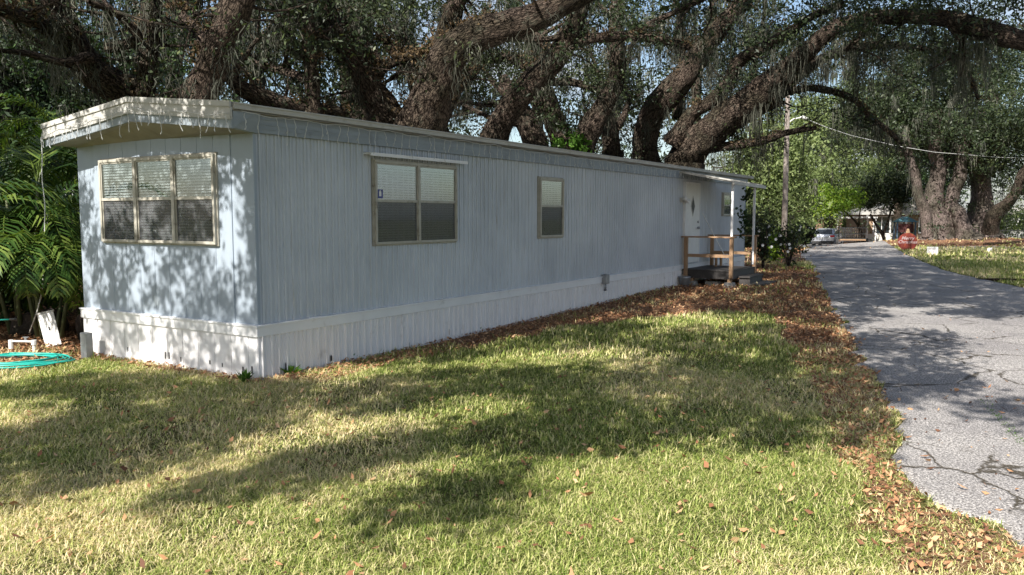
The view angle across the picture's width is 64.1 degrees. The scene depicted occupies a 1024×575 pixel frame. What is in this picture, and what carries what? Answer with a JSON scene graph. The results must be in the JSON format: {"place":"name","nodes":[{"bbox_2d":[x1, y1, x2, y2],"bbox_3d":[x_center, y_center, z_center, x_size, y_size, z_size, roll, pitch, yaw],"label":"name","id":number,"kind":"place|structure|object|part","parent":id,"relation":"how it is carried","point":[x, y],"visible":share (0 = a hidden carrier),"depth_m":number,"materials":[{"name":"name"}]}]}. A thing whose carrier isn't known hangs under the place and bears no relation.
{"place":"outdoors","nodes":[
{"label":"outdoors","id":0,"kind":"place"},
{"bbox_2d":[0,220,1023,574],"bbox_3d":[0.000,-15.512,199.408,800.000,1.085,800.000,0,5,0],"label":"ground","id":1,"kind":"structure","parent":0,"point":[544,454],"depth_m":6.61,"materials":[{"name":"green plant"}]},
{"bbox_2d":[8,337,36,351],"bbox_3d":[-6.950,0.835,11.618,0.382,0.271,0.070,0,5,-5],"label":"water pipe","id":2,"kind":"object","parent":1,"relation":"on","point":[25,340],"visible":0.97,"depth_m":11.60,"materials":[{"name":"white paint"}]},
{"bbox_2d":[0,226,56,323],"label":"shrub","id":3,"kind":"object","parent":1,"relation":"on","point":[9,302],"visible":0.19,"depth_m":14.27,"materials":[{"name":"green plant"}]},
{"bbox_2d":[0,318,75,368],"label":"garden hose","id":4,"kind":"object","parent":1,"relation":"on","point":[35,363],"visible":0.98,"depth_m":10.77,"materials":[{"name":"teal plastic"}]},
{"bbox_2d":[29,215,47,332],"bbox_3d":[-7.207,-0.243,12.477,0.247,1.845,0.319,0,5,0],"label":"leaning stick","id":5,"kind":"object","parent":1,"relation":"on","point":[39,299],"visible":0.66,"depth_m":12.38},
{"bbox_2d":[0,92,77,296],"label":"palm","id":6,"kind":"object","parent":1,"relation":"on","point":[5,134],"visible":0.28,"depth_m":18.25,"materials":[{"name":"green plant"}]},
{"bbox_2d":[10,308,68,336],"bbox_3d":[-7.745,0.620,13.428,0.887,0.571,0.581,0,5,0],"label":"shrub","id":7,"kind":"object","parent":1,"relation":"on","point":[23,328],"visible":0.34,"depth_m":13.20,"materials":[{"name":"green plant"}]},
{"bbox_2d":[0,178,81,267],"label":"palm","id":8,"kind":"object","parent":1,"relation":"on","point":[29,188],"visible":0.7,"depth_m":12.21,"materials":[{"name":"green plant"}]},
{"bbox_2d":[0,167,81,312],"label":"shrub","id":9,"kind":"object","parent":1,"relation":"on","point":[64,228],"visible":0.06,"depth_m":15.73,"materials":[{"name":"green plant"}]},
{"bbox_2d":[0,109,82,287],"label":"shrub","id":10,"kind":"object","parent":1,"relation":"on","point":[13,145],"visible":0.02,"depth_m":19.88,"materials":[{"name":"green plant"}]},
{"bbox_2d":[0,136,83,334],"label":"palm","id":11,"kind":"object","parent":1,"relation":"on","point":[25,218],"visible":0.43,"depth_m":13.29,"materials":[{"name":"green plant"}]},
{"bbox_2d":[0,226,83,340],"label":"palm","id":12,"kind":"object","parent":1,"relation":"on","point":[62,290],"visible":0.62,"depth_m":11.70,"materials":[{"name":"green plant"}]},
{"bbox_2d":[36,309,61,346],"bbox_3d":[-6.968,0.619,12.314,0.351,0.571,0.183,-2,5,-18],"label":"leaning board","id":13,"kind":"object","parent":1,"relation":"on","point":[49,328],"visible":0.84,"depth_m":12.30,"materials":[{"name":"white paint"}]},
{"bbox_2d":[75,314,83,339],"bbox_3d":[-6.619,0.629,12.944,0.506,0.730,0.502,-4,6,-37],"label":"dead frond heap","id":14,"kind":"object","parent":1,"relation":"on","point":[79,324],"visible":0.17,"depth_m":12.69,"materials":[{"name":"brown plant"}]},
{"bbox_2d":[0,0,160,258],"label":"background tree","id":15,"kind":"object","parent":1,"relation":"on","point":[5,109],"visible":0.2,"depth_m":23.62,"materials":[{"name":"green plant"}]},
{"bbox_2d":[1,15,165,203],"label":"background tree","id":16,"kind":"object","parent":1,"relation":"on","point":[41,90],"visible":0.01,"depth_m":25.53,"materials":[{"name":"green plant"}]},
{"bbox_2d":[80,332,92,358],"bbox_3d":[-5.812,0.794,11.178,0.140,0.360,0.100,3,6,32],"label":"utility box","id":17,"kind":"object","parent":1,"relation":"on","point":[86,341],"visible":0.9,"depth_m":11.14,"materials":[{"name":"grey metal"}]},
{"bbox_2d":[0,0,231,210],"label":"background tree","id":18,"kind":"object","parent":1,"relation":"on","point":[173,39],"visible":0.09,"depth_m":24.87,"materials":[{"name":"green plant"}]},
{"bbox_2d":[39,0,297,102],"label":"background tree","id":19,"kind":"object","parent":1,"relation":"on","point":[199,3],"visible":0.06,"depth_m":29.13,"materials":[{"name":"green plant"}]},
{"bbox_2d":[50,0,418,119],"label":"live oak","id":20,"kind":"object","parent":1,"relation":"on","point":[311,79],"visible":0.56,"depth_m":17.67,"materials":[{"name":"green plant"}]},
{"bbox_2d":[0,0,479,119],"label":"live oak","id":21,"kind":"object","parent":1,"relation":"on","point":[58,23],"visible":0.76,"depth_m":14.23,"materials":[{"name":"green plant"}]},
{"bbox_2d":[133,0,351,116],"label":"background tree","id":22,"kind":"object","parent":1,"relation":"on","point":[264,80],"visible":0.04,"depth_m":33.19,"materials":[{"name":"green plant"}]},
{"bbox_2d":[236,368,253,381],"bbox_3d":[-3.146,1.040,9.581,0.246,0.192,0.158,4,6,37],"label":"weed","id":23,"kind":"object","parent":1,"relation":"on","point":[244,376],"visible":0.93,"depth_m":9.56,"materials":[{"name":"green plant"}]},
{"bbox_2d":[280,365,302,374],"bbox_3d":[-2.732,1.021,10.044,0.320,0.147,0.263,-3,6,-31],"label":"weed","id":24,"kind":"object","parent":1,"relation":"on","point":[290,369],"visible":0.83,"depth_m":10.03,"materials":[{"name":"green plant"}]},
{"bbox_2d":[261,0,412,120],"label":"live oak","id":25,"kind":"object","parent":1,"relation":"on","point":[365,113],"visible":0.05,"depth_m":25.02,"materials":[{"name":"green plant"}]},
{"bbox_2d":[251,0,457,133],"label":"background tree","id":26,"kind":"object","parent":1,"relation":"on","point":[340,96],"visible":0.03,"depth_m":37.10,"materials":[{"name":"green plant"}]},
{"bbox_2d":[40,97,765,379],"bbox_3d":[1.287,-1.335,18.405,5.190,3.455,20.465,3,6,32],"label":"mobile home","id":27,"kind":"object","parent":1,"relation":"on","point":[221,248],"visible":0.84,"depth_m":11.09,"materials":[{"name":"paint"}]},
{"bbox_2d":[40,137,44,230],"bbox_3d":[-6.349,-1.393,11.076,0.031,1.266,0.011,0,5,0],"label":"hanging cable","id":28,"kind":"object","parent":27,"relation":"hanging from","point":[42,184],"visible":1,"depth_m":11.07,"materials":[{"name":"plastic"}]},
{"bbox_2d":[41,108,230,147],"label":"icicle lights","id":29,"kind":"object","parent":27,"relation":"hanging from","point":[159,112],"visible":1,"depth_m":9.90,"materials":[{"name":"plastic"}]},
{"bbox_2d":[98,152,219,245],"bbox_3d":[-4.556,-1.116,10.458,2.392,1.130,0.079,3,6,32],"label":"window","id":30,"kind":"structure","parent":27,"relation":"in","point":[173,199],"depth_m":10.38,"materials":[{"name":"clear glass"}]},
{"bbox_2d":[371,158,457,245],"bbox_3d":[-1.387,-1.240,12.047,0.075,1.200,1.942,3,6,32],"label":"window","id":31,"kind":"structure","parent":27,"relation":"in","point":[412,202],"depth_m":11.94,"materials":[{"name":"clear glass"}]},
{"bbox_2d":[243,111,715,186],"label":"icicle lights","id":32,"kind":"object","parent":27,"relation":"hanging from","point":[464,149],"visible":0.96,"depth_m":12.70,"materials":[{"name":"plastic"}]},
{"bbox_2d":[537,176,564,238],"bbox_3d":[0.741,-1.506,15.437,0.071,1.145,0.942,3,6,32],"label":"window","id":33,"kind":"structure","parent":27,"relation":"in","point":[550,190],"depth_m":15.38,"materials":[{"name":"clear glass"}]},
{"bbox_2d":[682,182,700,263],"bbox_3d":[4.833,-1.729,21.889,0.141,2.150,1.120,3,6,32],"label":"door","id":34,"kind":"structure","parent":27,"relation":"in","point":[691,211],"depth_m":21.84,"materials":[{"name":"white paint"}]},
{"bbox_2d":[721,192,730,215],"bbox_3d":[6.421,-2.486,24.448,0.071,0.710,0.832,3,6,32],"label":"window","id":35,"kind":"structure","parent":27,"relation":"in","point":[726,196],"depth_m":24.34,"materials":[{"name":"grey glass"}]},
{"bbox_2d":[734,187,753,264],"bbox_3d":[6.402,-1.721,22.561,0.566,2.179,0.514,3,6,32],"label":"climbing vine","id":36,"kind":"object","parent":27,"relation":"attached to","point":[745,213],"visible":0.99,"depth_m":22.44,"materials":[{"name":"green plant"}]},
{"bbox_2d":[327,0,553,141],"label":"background tree","id":37,"kind":"object","parent":1,"relation":"on","point":[467,98],"visible":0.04,"depth_m":39.05,"materials":[{"name":"green plant"}]},
{"bbox_2d":[255,0,640,132],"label":"live oak","id":38,"kind":"object","parent":1,"relation":"on","point":[436,79],"visible":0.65,"depth_m":18.68,"materials":[{"name":"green plant"}]},
{"bbox_2d":[398,46,587,146],"bbox_3d":[-0.563,-3.563,27.965,6.640,9.812,4.911,0,5,0],"label":"live oak","id":39,"kind":"object","parent":1,"relation":"on","point":[532,132],"visible":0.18,"depth_m":26.64,"materials":[{"name":"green plant"}]},
{"bbox_2d":[546,91,591,152],"bbox_3d":[1.751,-4.582,26.290,1.606,3.438,1.273,-3,6,-31],"label":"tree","id":40,"kind":"object","parent":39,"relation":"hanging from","point":[574,145],"visible":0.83,"depth_m":26.15,"materials":[{"name":"green plant"}]},
{"bbox_2d":[0,237,1023,574],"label":"fallen leaves","id":41,"kind":"object","parent":1,"relation":"on","point":[760,297],"depth_m":10.83,"materials":[{"name":"brown plant"}]},
{"bbox_2d":[321,0,759,140],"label":"live oak","id":42,"kind":"object","parent":1,"relation":"on","point":[569,38],"visible":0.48,"depth_m":22.10,"materials":[{"name":"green plant"}]},
{"bbox_2d":[455,19,646,149],"bbox_3d":[0.952,-5.200,28.354,6.948,10.998,7.318,0,5,0],"label":"live oak","id":43,"kind":"object","parent":1,"relation":"on","point":[545,105],"visible":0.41,"depth_m":27.17,"materials":[{"name":"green plant"}]},
{"bbox_2d":[426,0,676,144],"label":"background tree","id":44,"kind":"object","parent":1,"relation":"on","point":[500,10],"visible":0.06,"depth_m":42.61,"materials":[{"name":"green plant"}]},
{"bbox_2d":[534,0,685,153],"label":"live oak","id":45,"kind":"object","parent":1,"relation":"on","point":[592,124],"visible":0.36,"depth_m":26.66,"materials":[{"name":"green plant"}]},
{"bbox_2d":[562,65,676,160],"bbox_3d":[4.064,-3.825,29.660,4.974,8.646,4.906,0,5,0],"label":"live oak","id":46,"kind":"object","parent":1,"relation":"on","point":[611,146],"visible":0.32,"depth_m":28.66,"materials":[{"name":"brown plant"}]},
{"bbox_2d":[546,0,717,161],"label":"background tree","id":47,"kind":"object","parent":1,"relation":"on","point":[616,108],"visible":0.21,"depth_m":45.06,"materials":[{"name":"green plant"}]},
{"bbox_2d":[678,276,690,285],"bbox_3d":[4.464,-0.160,21.168,0.340,0.270,0.340,0,5,0],"label":"concrete block","id":48,"kind":"object","parent":1,"relation":"on","point":[684,280],"visible":0.81,"depth_m":21.05,"materials":[{"name":"concrete"}]},
{"bbox_2d":[623,0,791,148],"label":"background tree","id":49,"kind":"object","parent":1,"relation":"on","point":[695,38],"visible":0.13,"depth_m":48.87,"materials":[{"name":"green plant"}]},
{"bbox_2d":[681,234,775,287],"bbox_3d":[5.843,-0.660,21.773,1.990,1.440,2.240,3,6,32],"label":"wooden porch","id":50,"kind":"object","parent":1,"relation":"on","point":[747,275],"visible":0.84,"depth_m":21.28,"materials":[{"name":"black wood"}]},
{"bbox_2d":[702,213,728,263],"bbox_3d":[5.599,-1.308,22.402,0.797,1.471,0.021,2,5,17],"label":"leaning rod","id":51,"kind":"object","parent":50,"relation":"on","point":[715,238],"visible":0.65,"depth_m":22.40,"materials":[{"name":"white paint"}]},
{"bbox_2d":[673,0,843,171],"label":"background tree","id":52,"kind":"object","parent":1,"relation":"on","point":[753,20],"visible":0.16,"depth_m":72.82,"materials":[{"name":"green plant"}]},
{"bbox_2d":[748,218,776,268],"bbox_3d":[8.420,-1.453,27.496,1.025,1.820,1.158,0,5,0],"label":"flowering bush","id":53,"kind":"object","parent":1,"relation":"on","point":[763,240],"visible":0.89,"depth_m":27.36,"materials":[{"name":"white plant"}]},
{"bbox_2d":[745,199,779,248],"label":"shrub","id":54,"kind":"object","parent":1,"relation":"on","point":[765,215],"visible":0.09,"depth_m":49.35,"materials":[{"name":"green plant"}]},
{"bbox_2d":[757,227,786,260],"bbox_3d":[10.633,-1.710,32.985,1.368,1.479,1.472,-3,6,-30],"label":"flowering bush","id":55,"kind":"object","parent":1,"relation":"on","point":[775,256],"visible":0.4,"depth_m":32.83,"materials":[{"name":"green plant"}]},
{"bbox_2d":[705,108,842,247],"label":"background tree","id":56,"kind":"object","parent":1,"relation":"on","point":[769,198],"visible":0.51,"depth_m":50.27,"materials":[{"name":"green plant"}]},
{"bbox_2d":[650,0,906,10],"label":"live oak","id":57,"kind":"object","parent":1,"relation":"on","point":[679,7],"visible":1,"depth_m":10.34,"materials":[{"name":"green plant"}]},
{"bbox_2d":[769,221,808,266],"bbox_3d":[9.678,-1.503,29.003,1.526,1.690,1.317,0,5,0],"label":"flowering bush","id":58,"kind":"object","parent":1,"relation":"on","point":[792,236],"visible":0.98,"depth_m":28.92,"materials":[{"name":"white plant"}]},
{"bbox_2d":[717,94,864,235],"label":"background tree","id":59,"kind":"object","parent":1,"relation":"on","point":[798,121],"visible":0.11,"depth_m":72.36,"materials":[{"name":"green plant"}]},
{"bbox_2d":[781,95,807,247],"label":"utility pole","id":60,"kind":"object","parent":1,"relation":"on","point":[785,195],"visible":0.55,"depth_m":45.53,"materials":[{"name":"weathered bare wood"},{"name":"metal"}]},
{"bbox_2d":[810,120,1009,157],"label":"service cable","id":61,"kind":"object","parent":60,"relation":"attached to","point":[913,148],"visible":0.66,"depth_m":48.07,"materials":[{"name":"rubber"}]},
{"bbox_2d":[747,126,858,244],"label":"background tree","id":62,"kind":"object","parent":1,"relation":"on","point":[830,174],"visible":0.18,"depth_m":70.10,"materials":[{"name":"green plant"}]},
{"bbox_2d":[798,219,820,245],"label":"hedge bush","id":63,"kind":"object","parent":1,"relation":"on","point":[809,234],"visible":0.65,"depth_m":55.54,"materials":[{"name":"green plant"}]},
{"bbox_2d":[601,0,1023,192],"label":"live oak","id":64,"kind":"object","parent":1,"relation":"on","point":[723,120],"visible":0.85,"depth_m":27.20,"materials":[{"name":"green plant"}]},
{"bbox_2d":[822,209,847,236],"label":"shrub","id":65,"kind":"object","parent":1,"relation":"on","point":[843,222],"visible":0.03,"depth_m":85.93,"materials":[{"name":"green plant"}]},
{"bbox_2d":[806,182,873,241],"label":"crape myrtle","id":66,"kind":"object","parent":1,"relation":"on","point":[846,201],"visible":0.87,"depth_m":60.27,"materials":[{"name":"green plant"}]},
{"bbox_2d":[791,78,894,227],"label":"background tree","id":67,"kind":"object","parent":1,"relation":"on","point":[865,164],"visible":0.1,"depth_m":82.18,"materials":[{"name":"green plant"}]},
{"bbox_2d":[768,3,925,221],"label":"background tree","id":68,"kind":"object","parent":1,"relation":"on","point":[833,75],"visible":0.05,"depth_m":93.03,"materials":[{"name":"green plant"}]},
{"bbox_2d":[839,228,860,241],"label":"lattice fence","id":69,"kind":"object","parent":1,"relation":"on","point":[845,230],"visible":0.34,"depth_m":77.85,"materials":[{"name":"paint"}]},
{"bbox_2d":[827,217,877,241],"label":"carport","id":70,"kind":"object","parent":1,"relation":"on","point":[861,217],"visible":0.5,"depth_m":73.23,"materials":[{"name":"white paint"}]},
{"bbox_2d":[830,129,930,189],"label":"background tree","id":71,"kind":"object","parent":1,"relation":"on","point":[880,161],"visible":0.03,"depth_m":96.17,"materials":[{"name":"green plant"}]},
{"bbox_2d":[845,166,915,240],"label":"crape myrtle","id":72,"kind":"object","parent":1,"relation":"on","point":[886,192],"visible":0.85,"depth_m":61.71,"materials":[{"name":"green plant"}]},
{"bbox_2d":[804,25,1003,241],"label":"background tree","id":73,"kind":"object","parent":1,"relation":"on","point":[901,165],"visible":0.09,"depth_m":69.11,"materials":[{"name":"green plant"}]},
{"bbox_2d":[841,198,966,242],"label":"house","id":74,"kind":"structure","parent":1,"relation":"on","point":[881,214],"depth_m":75.98,"materials":[{"name":"beige"}]},
{"bbox_2d":[873,216,890,233],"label":"window","id":75,"kind":"structure","parent":74,"relation":"in","point":[882,220],"depth_m":75.98,"materials":[{"name":"white paint"}]},
{"bbox_2d":[890,216,902,233],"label":"window","id":76,"kind":"structure","parent":74,"relation":"in","point":[891,231],"depth_m":75.89,"materials":[{"name":"white paint"}]},
{"bbox_2d":[893,216,916,239],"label":"garden kiosk","id":77,"kind":"object","parent":1,"relation":"on","point":[911,227],"visible":0.68,"depth_m":59.41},
{"bbox_2d":[898,229,916,249],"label":"round sign","id":78,"kind":"object","parent":1,"relation":"on","point":[907,239],"visible":1,"depth_m":45.94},
{"bbox_2d":[810,0,1023,239],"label":"live oak","id":79,"kind":"object","parent":1,"relation":"on","point":[934,205],"visible":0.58,"depth_m":53.24,"materials":[{"name":"green plant"}]},
{"bbox_2d":[927,247,937,254],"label":"yard sign","id":80,"kind":"object","parent":1,"relation":"on","point":[933,250],"visible":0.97,"depth_m":40.99,"materials":[{"name":"white paint"}]},
{"bbox_2d":[874,134,995,206],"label":"background tree","id":81,"kind":"object","parent":1,"relation":"on","point":[923,178],"visible":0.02,"depth_m":93.69,"materials":[{"name":"green plant"}]},
{"bbox_2d":[864,0,1023,211],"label":"background tree","id":82,"kind":"object","parent":1,"relation":"on","point":[982,102],"visible":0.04,"depth_m":72.81,"materials":[{"name":"green plant"}]},
{"bbox_2d":[891,4,1023,238],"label":"live oak","id":83,"kind":"object","parent":1,"relation":"on","point":[984,198],"visible":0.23,"depth_m":54.83,"materials":[{"name":"green plant"}]},
{"bbox_2d":[929,149,994,224],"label":"live oak","id":84,"kind":"object","parent":1,"relation":"on","point":[973,200],"visible":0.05,"depth_m":58.48,"materials":[{"name":"brown plant"}]},
{"bbox_2d":[950,203,984,239],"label":"oak stump","id":85,"kind":"object","parent":1,"relation":"on","point":[963,228],"visible":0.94,"depth_m":53.39,"materials":[{"name":"wood"}]},
{"bbox_2d":[920,56,1023,235],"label":"live oak","id":86,"kind":"object","parent":1,"relation":"on","point":[996,213],"visible":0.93,"depth_m":48.05,"materials":[{"name":"green plant"}]},
{"bbox_2d":[961,195,1023,237],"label":"shrub","id":87,"kind":"object","parent":1,"relation":"on","point":[1003,227],"visible":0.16,"depth_m":80.38,"materials":[{"name":"green plant"}]},
{"bbox_2d":[975,16,1023,233],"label":"background tree","id":88,"kind":"object","parent":1,"relation":"on","point":[1013,126],"visible":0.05,"depth_m":69.59,"materials":[{"name":"green plant"}]},
{"bbox_2d":[1000,229,1023,237],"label":"fence","id":89,"kind":"object","parent":1,"relation":"on","point":[1002,230],"visible":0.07,"depth_m":71.93,"materials":[{"name":"black plastic"}]},
{"bbox_2d":[1001,204,1023,238],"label":"white building","id":90,"kind":"structure","parent":1,"relation":"on","point":[1021,232],"depth_m":88.06,"materials":[{"name":"paint"}]},
{"bbox_2d":[1008,199,1023,231],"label":"shrub","id":91,"kind":"object","parent":1,"relation":"on","point":[1019,212],"visible":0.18,"depth_m":85.19,"materials":[{"name":"green plant"}]},
{"bbox_2d":[2,0,1023,218],"label":"sky","id":92,"kind":"structure","parent":0,"point":[518,138],"materials":[{"name":"white"}]},
{"bbox_2d":[800,241,1023,545],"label":"road","id":93,"kind":"structure","parent":0,"point":[907,297],"depth_m":10.75,"materials":[{"name":"grey asphalt"}]},
{"bbox_2d":[811,228,842,244],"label":"parked car","id":94,"kind":"object","parent":93,"relation":"on","point":[828,236],"visible":0.64,"depth_m":64.11,"materials":[{"name":"silver metal"}]},
{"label":"rear window","id":95,"kind":"part","parent":94,"relation":"part of","materials":[{"name":"black glass"}]},
{"bbox_2d":[836,225,867,243],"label":"utility trailer","id":96,"kind":"object","parent":93,"relation":"on","point":[852,238],"visible":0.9,"depth_m":60.86,"materials":[{"name":"black wood"}]},
{"bbox_2d":[978,399,1023,444],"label":"crack weeds","id":97,"kind":"object","parent":93,"relation":"on","point":[998,415],"visible":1,"depth_m":7.55,"materials":[{"name":"green plant"}]},
{"bbox_2d":[916,246,1022,249],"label":"sandy path","id":98,"kind":"structure","parent":0,"point":[971,248],"depth_m":48.74,"materials":[{"name":"brown soil"}]}
]}

